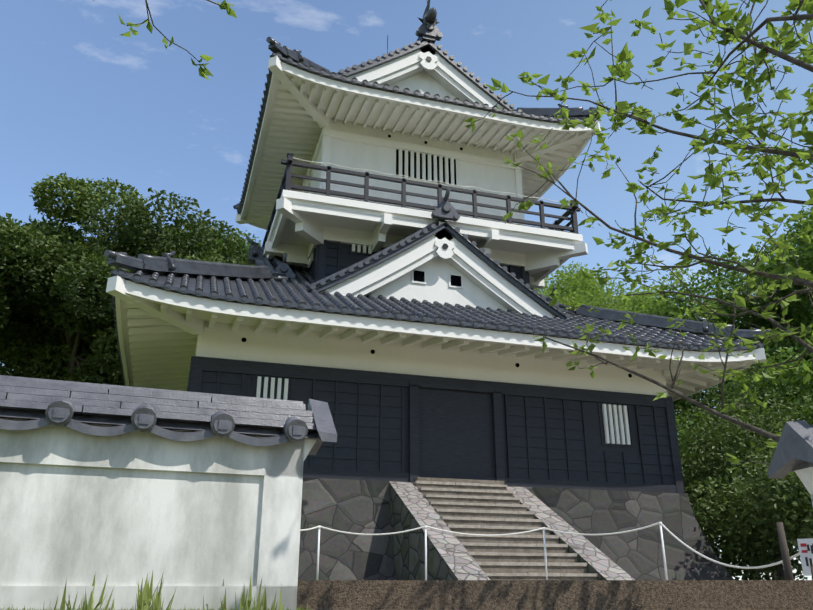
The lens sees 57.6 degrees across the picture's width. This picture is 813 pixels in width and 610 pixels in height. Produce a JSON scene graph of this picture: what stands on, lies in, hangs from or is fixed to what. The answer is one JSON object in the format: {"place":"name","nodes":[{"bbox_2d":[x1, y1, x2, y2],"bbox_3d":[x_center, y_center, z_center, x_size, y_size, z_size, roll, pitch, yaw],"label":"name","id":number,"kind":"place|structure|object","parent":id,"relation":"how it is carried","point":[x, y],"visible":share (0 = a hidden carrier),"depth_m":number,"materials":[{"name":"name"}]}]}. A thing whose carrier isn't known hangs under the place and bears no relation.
{"place":"outdoors","nodes":[
{"label":"outdoors","id":0,"kind":"place"},
{"bbox_2d":[0,0,812,579],"label":"sky","id":1,"kind":"structure","parent":0,"point":[80,98],"materials":[{"name":"blue"}]},
{"bbox_2d":[298,478,733,579],"bbox_3d":[-0.275,6.900,20.797,13.840,2.450,11.280,6,-22,-16],"label":"keep stone base","id":2,"kind":"object","parent":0,"point":[355,506],"visible":0.15,"depth_m":17.12,"materials":[{"name":"grey stone"}]},
{"bbox_2d":[187,117,684,493],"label":"castle walls","id":3,"kind":"structure","parent":2,"relation":"on","point":[411,413],"depth_m":17.90,"materials":[{"name":"black wood"}]},
{"bbox_2d":[233,0,605,229],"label":"upper roof","id":4,"kind":"structure","parent":3,"relation":"on","point":[424,85],"depth_m":22.22,"materials":[{"name":"white paint"}]},
{"bbox_2d":[262,153,587,288],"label":"balcony","id":5,"kind":"structure","parent":3,"relation":"attached to","point":[301,225],"depth_m":20.44,"materials":[{"name":"white paint"}]},
{"bbox_2d":[104,236,770,400],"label":"lower roof","id":6,"kind":"structure","parent":3,"relation":"on","point":[165,306],"depth_m":17.11,"materials":[{"name":"grey tile"}]},
{"bbox_2d":[307,188,570,319],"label":"roof gable","id":7,"kind":"structure","parent":6,"relation":"on","point":[443,263],"depth_m":19.66,"materials":[{"name":"white paint"}]},
{"bbox_3d":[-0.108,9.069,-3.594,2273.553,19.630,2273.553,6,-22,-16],"label":"ground","id":8,"kind":"structure","parent":0,"visible":0},
{"bbox_2d":[0,172,246,393],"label":"evergreen tree","id":9,"kind":"object","parent":8,"relation":"on","point":[57,321],"visible":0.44,"depth_m":29.26,"materials":[{"name":"green plant"}]},
{"bbox_2d":[0,571,308,609],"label":"bank grass","id":10,"kind":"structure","parent":8,"relation":"on","point":[145,598],"depth_m":4.75,"materials":[{"name":"green plant"}]},
{"bbox_2d":[0,375,336,609],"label":"boundary wall","id":11,"kind":"structure","parent":8,"relation":"on","point":[193,497],"depth_m":5.32,"materials":[{"name":"paint"}]},
{"bbox_2d":[154,225,260,264],"bbox_3d":[-10.478,4.780,36.317,8.638,19.499,9.426,6,-22,-16],"label":"evergreen tree","id":12,"kind":"object","parent":8,"relation":"on","point":[245,257],"visible":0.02,"depth_m":36.64,"materials":[{"name":"green plant"}]},
{"bbox_2d":[94,0,812,475],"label":"tree branches","id":13,"kind":"object","parent":8,"relation":"on","point":[786,42],"visible":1,"depth_m":6.72,"materials":[{"name":"green plant"}]},
{"bbox_2d":[389,481,634,579],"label":"stone stairs","id":14,"kind":"structure","parent":8,"relation":"on","point":[479,508],"depth_m":14.34,"materials":[{"name":"grey stone"}]},
{"bbox_2d":[296,580,812,609],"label":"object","id":15,"kind":"structure","parent":8,"relation":"on","point":[556,594],"depth_m":7.59,"materials":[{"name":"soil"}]},
{"bbox_2d":[300,522,810,579],"bbox_3d":[2.027,3.741,11.130,7.296,0.942,2.584,-11,-23,26],"label":"rope fence","id":16,"kind":"object","parent":8,"relation":"on","point":[425,527],"visible":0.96,"depth_m":11.96,"materials":[{"name":"white fabric"}]},
{"bbox_2d":[534,263,634,303],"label":"spring tree","id":17,"kind":"object","parent":8,"relation":"on","point":[558,286],"visible":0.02,"depth_m":57.64,"materials":[{"name":"green plant"}]},
{"bbox_2d":[538,261,668,310],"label":"spring tree","id":18,"kind":"object","parent":8,"relation":"on","point":[581,280],"visible":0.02,"depth_m":48.05,"materials":[{"name":"green plant"}]},
{"bbox_2d":[581,268,739,429],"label":"spring tree","id":19,"kind":"object","parent":8,"relation":"on","point":[626,305],"depth_m":40.62,"materials":[{"name":"green plant"}]},
{"bbox_2d":[628,268,812,579],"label":"spring tree","id":20,"kind":"object","parent":8,"relation":"on","point":[767,323],"visible":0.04,"depth_m":35.83,"materials":[{"name":"green plant"}]},
{"bbox_2d":[675,386,797,578],"bbox_3d":[13.805,8.353,29.805,11.198,9.172,9.989,-6,-22,16],"label":"spring tree","id":21,"kind":"object","parent":8,"relation":"on","point":[681,443],"visible":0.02,"depth_m":28.60,"materials":[{"name":"green plant"}]},
{"bbox_2d":[673,353,812,579],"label":"shrubs","id":22,"kind":"object","parent":8,"relation":"on","point":[763,500],"visible":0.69,"depth_m":18.79,"materials":[{"name":"green plant"}]},
{"bbox_2d":[676,336,812,533],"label":"spring tree","id":23,"kind":"object","parent":8,"relation":"on","point":[797,382],"visible":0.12,"depth_m":25.56,"materials":[{"name":"green plant"}]},
{"bbox_2d":[696,205,812,388],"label":"spring tree","id":24,"kind":"object","parent":8,"relation":"on","point":[804,259],"visible":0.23,"depth_m":33.10,"materials":[{"name":"green plant"}]},
{"bbox_2d":[776,522,793,579],"bbox_3d":[4.139,2.793,8.054,0.089,0.826,0.146,-14,-25,33],"label":"wooden stake","id":25,"kind":"object","parent":8,"relation":"on","point":[787,567],"visible":0.59,"depth_m":8.08,"materials":[{"name":"brown"}]},
{"bbox_2d":[768,420,812,506],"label":"lantern","id":26,"kind":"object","parent":8,"relation":"on","point":[793,452],"depth_m":5.74,"materials":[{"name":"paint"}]},
{"bbox_2d":[797,538,812,579],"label":"notice sign","id":27,"kind":"object","parent":8,"relation":"on","point":[805,552],"visible":1,"depth_m":8.46,"materials":[{"name":"white"}]}
]}

